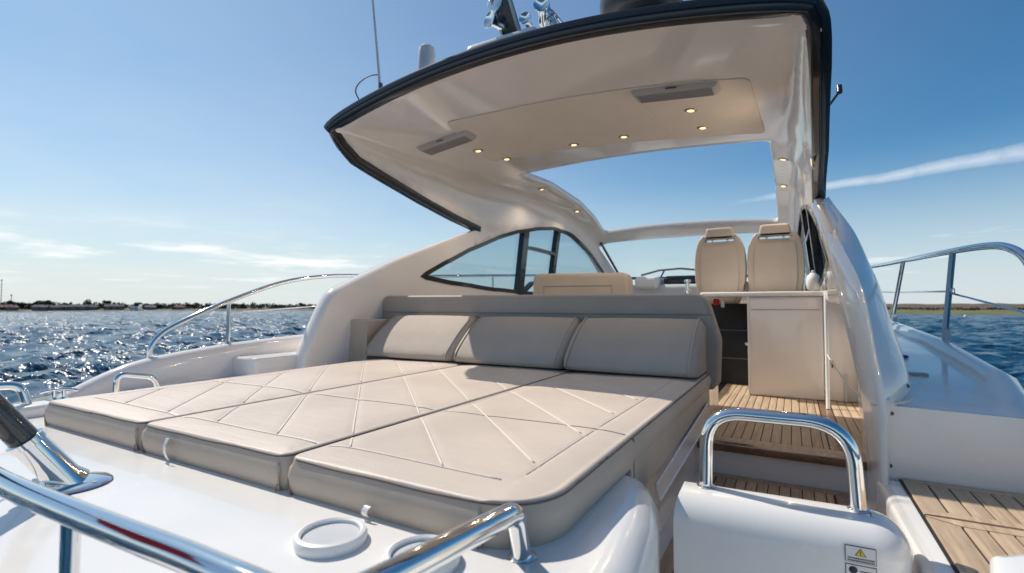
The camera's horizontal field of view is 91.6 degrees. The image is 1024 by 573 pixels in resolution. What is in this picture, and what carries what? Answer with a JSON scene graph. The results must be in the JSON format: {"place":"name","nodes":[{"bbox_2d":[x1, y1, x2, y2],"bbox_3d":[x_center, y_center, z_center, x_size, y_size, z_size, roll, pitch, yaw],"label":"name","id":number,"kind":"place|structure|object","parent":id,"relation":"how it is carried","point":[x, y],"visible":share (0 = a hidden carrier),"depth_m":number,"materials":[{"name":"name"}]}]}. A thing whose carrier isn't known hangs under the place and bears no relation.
{"place":"outdoors","nodes":[
{"label":"outdoors","id":0,"kind":"place"},
{"bbox_2d":[0,306,314,311],"bbox_3d":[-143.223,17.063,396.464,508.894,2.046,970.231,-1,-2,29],"label":"shore bank","id":1,"kind":"structure","parent":0,"point":[125,309],"depth_m":242.90,"materials":[{"name":"green plant"}]},
{"bbox_2d":[4,303,18,310],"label":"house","id":2,"kind":"structure","parent":1,"relation":"on","point":[13,307],"depth_m":204.78,"materials":[{"name":"grey tile"}]},
{"bbox_2d":[17,302,25,309],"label":"tree","id":3,"kind":"object","parent":1,"relation":"on","point":[19,304],"visible":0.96,"depth_m":214.85,"materials":[{"name":"green plant"}]},
{"bbox_2d":[32,300,41,304],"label":"tree","id":4,"kind":"object","parent":1,"relation":"on","point":[36,302],"visible":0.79,"depth_m":219.00,"materials":[{"name":"green plant"}]},
{"bbox_2d":[31,303,49,310],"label":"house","id":5,"kind":"structure","parent":1,"relation":"on","point":[44,307],"depth_m":210.07,"materials":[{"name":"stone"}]},
{"bbox_2d":[49,304,57,309],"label":"house","id":6,"kind":"structure","parent":1,"relation":"on","point":[53,307],"depth_m":214.90,"materials":[{"name":"stone"}]},
{"bbox_2d":[56,303,68,309],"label":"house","id":7,"kind":"structure","parent":1,"relation":"on","point":[62,307],"depth_m":217.84,"materials":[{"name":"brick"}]},
{"bbox_2d":[68,303,88,309],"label":"house","id":8,"kind":"structure","parent":1,"relation":"on","point":[83,306],"depth_m":219.58,"materials":[{"name":"stone"}]},
{"bbox_2d":[88,303,97,309],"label":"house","id":9,"kind":"structure","parent":1,"relation":"on","point":[93,307],"depth_m":224.57,"materials":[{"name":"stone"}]},
{"bbox_2d":[104,303,123,309],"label":"house","id":10,"kind":"structure","parent":1,"relation":"on","point":[119,306],"depth_m":230.84,"materials":[{"name":"brick"}]},
{"bbox_2d":[129,305,138,309],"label":"house","id":11,"kind":"structure","parent":1,"relation":"on","point":[136,307],"depth_m":231.82,"materials":[{"name":"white plastic"}]},
{"bbox_2d":[144,304,155,309],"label":"house","id":12,"kind":"structure","parent":1,"relation":"on","point":[150,307],"depth_m":240.38,"materials":[{"name":"stone"}]},
{"bbox_2d":[0,301,315,309],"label":"distant woodland","id":13,"kind":"object","parent":1,"relation":"on","point":[186,305],"visible":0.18,"depth_m":259.58,"materials":[{"name":"green plant"}]},
{"bbox_2d":[173,304,184,309],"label":"house","id":14,"kind":"structure","parent":1,"relation":"on","point":[178,307],"depth_m":248.20,"materials":[{"name":"brick"}]},
{"bbox_2d":[0,305,1023,402],"bbox_3d":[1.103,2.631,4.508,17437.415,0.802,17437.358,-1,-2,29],"label":"water","id":15,"kind":"structure","parent":0,"point":[42,350],"depth_m":39.41,"materials":[{"name":"blue liquid"}]},
{"bbox_2d":[0,0,1023,572],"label":"motor yacht","id":16,"kind":"object","parent":15,"relation":"on","point":[792,452],"visible":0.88,"depth_m":2.27,"materials":[{"name":"white plastic"}]},
{"bbox_2d":[0,393,37,447],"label":"awning pole","id":17,"kind":"object","parent":16,"relation":"attached to","point":[17,427],"visible":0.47,"depth_m":1.11,"materials":[{"name":"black metal"}]},
{"bbox_2d":[44,357,471,450],"bbox_3d":[-0.918,0.484,2.530,0.706,0.093,2.023,-1,-2,29],"label":"sun pad cushion","id":18,"kind":"object","parent":16,"relation":"on","point":[123,418],"visible":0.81,"depth_m":1.90,"materials":[{"name":"beige leather"}]},
{"bbox_2d":[365,314,478,360],"bbox_3d":[-0.594,0.326,3.297,0.718,0.273,0.383,-1,-2,29],"label":"headrest pillow","id":19,"kind":"object","parent":18,"relation":"on","point":[431,337],"visible":0.97,"depth_m":3.21,"materials":[{"name":"leather"}]},
{"bbox_2d":[141,363,575,490],"bbox_3d":[-0.327,0.472,2.188,0.671,0.093,2.038,-1,-2,29],"label":"sun pad cushion","id":20,"kind":"object","parent":16,"relation":"on","point":[264,443],"visible":0.84,"depth_m":1.52,"materials":[{"name":"beige leather"}]},
{"bbox_2d":[454,315,580,368],"bbox_3d":[0.030,0.313,2.945,0.704,0.273,0.383,-1,-2,29],"label":"headrest pillow","id":21,"kind":"object","parent":20,"relation":"on","point":[532,341],"visible":0.98,"depth_m":2.86,"materials":[{"name":"leather"}]},
{"bbox_2d":[348,318,390,361],"bbox_3d":[-1.007,0.400,3.591,0.183,0.330,0.299,-1,-2,29],"label":"end cushion","id":22,"kind":"object","parent":16,"relation":"on","point":[363,332],"visible":0.32,"depth_m":3.47,"materials":[{"name":"beige leather"}]},
{"bbox_2d":[288,370,710,548],"bbox_3d":[0.248,0.504,1.863,0.663,0.182,2.038,-1,-2,29],"label":"sun pad cushion","id":23,"kind":"object","parent":16,"relation":"on","point":[556,457],"visible":0.89,"depth_m":1.18,"materials":[{"name":"beige leather"}]},
{"bbox_2d":[563,317,706,377],"bbox_3d":[0.636,0.300,2.604,0.674,0.273,0.383,-1,-2,29],"label":"headrest pillow","id":24,"kind":"object","parent":23,"relation":"on","point":[669,347],"visible":1,"depth_m":2.52,"materials":[{"name":"leather"}]},
{"bbox_2d":[420,227,603,294],"bbox_3d":[0.265,-0.315,5.801,0.224,0.891,3.943,-1,-3,34],"label":"side window","id":25,"kind":"structure","parent":16,"relation":"in","point":[519,288],"depth_m":5.61,"materials":[{"name":"black"}]},
{"bbox_2d":[383,294,721,389],"bbox_3d":[0.085,0.307,3.239,2.369,0.514,0.158,-1,-2,29],"label":"backrest bolster","id":26,"kind":"object","parent":16,"relation":"on","point":[582,307],"visible":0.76,"depth_m":2.98,"materials":[{"name":"leather"}]},
{"bbox_2d":[533,272,632,294],"bbox_3d":[0.814,0.387,5.049,1.010,1.022,0.785,-1,-2,29],"label":"settee","id":27,"kind":"object","parent":16,"relation":"on","point":[583,283],"visible":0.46,"depth_m":4.70,"materials":[{"name":"beige leather"}]},
{"bbox_2d":[713,299,724,307],"bbox_3d":[1.751,0.141,4.211,0.085,0.075,0.060,-1,-2,29],"label":"red bundle","id":28,"kind":"object","parent":16,"relation":"on","point":[715,301],"visible":1,"depth_m":4.19,"materials":[{"name":"red fabric"}]},
{"bbox_2d":[695,227,750,303],"bbox_3d":[2.065,0.177,4.839,0.444,1.420,0.635,-1,-2,29],"label":"helm seat","id":29,"kind":"object","parent":16,"relation":"on","point":[720,266],"visible":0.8,"depth_m":4.57,"materials":[{"name":"beige leather"}]},
{"bbox_2d":[711,303,747,384],"bbox_3d":[1.960,0.514,4.471,0.370,0.721,0.058,-1,-2,29],"label":"companionway door","id":30,"kind":"structure","parent":16,"relation":"in","point":[731,319],"depth_m":4.45,"materials":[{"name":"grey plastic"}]},
{"bbox_2d":[747,223,810,291],"bbox_3d":[2.477,0.168,4.607,0.490,1.420,0.635,-1,-2,29],"label":"helm seat","id":31,"kind":"object","parent":16,"relation":"on","point":[776,264],"visible":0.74,"depth_m":4.36,"materials":[{"name":"beige leather"}]},
{"bbox_2d":[797,204,827,290],"bbox_3d":[2.680,-0.366,4.439,0.212,0.890,3.936,-1,-2,26],"label":"side window","id":32,"kind":"structure","parent":16,"relation":"in","point":[815,254],"depth_m":4.23,"materials":[{"name":"black glass"}]},
{"bbox_2d":[806,270,820,289],"bbox_3d":[2.204,-0.046,3.641,0.092,0.145,0.092,-1,-2,29],"label":"fender","id":33,"kind":"object","parent":16,"relation":"attached to","point":[813,280],"visible":1,"depth_m":3.61,"materials":[{"name":"white plastic"}]},
{"bbox_2d":[827,355,914,405],"bbox_3d":[1.714,0.438,2.499,0.118,0.106,2.100,-1,-2,28],"label":"cord","id":34,"kind":"object","parent":16,"relation":"attached to","point":[895,402],"visible":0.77,"depth_m":1.98,"materials":[{"name":"grey fabric"}]},
{"bbox_2d":[0,0,1023,304],"label":"sky","id":35,"kind":"structure","parent":0,"point":[152,151],"materials":[{"name":"blue"}]},
{"bbox_2d":[886,303,1023,308],"bbox_3d":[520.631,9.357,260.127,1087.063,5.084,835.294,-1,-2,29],"label":"heath hill","id":36,"kind":"structure","parent":0,"point":[980,305],"depth_m":240.91,"materials":[{"name":"green plant"}]},
{"bbox_2d":[887,308,1023,314],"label":"heath shore","id":37,"kind":"structure","parent":0,"point":[975,312],"depth_m":149.11,"materials":[{"name":"green plant"}]},
{"bbox_2d":[887,307,1023,310],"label":"distant hedgerow","id":38,"kind":"object","parent":37,"relation":"on","point":[956,308],"visible":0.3,"depth_m":168.26,"materials":[{"name":"green plant"}]}
]}

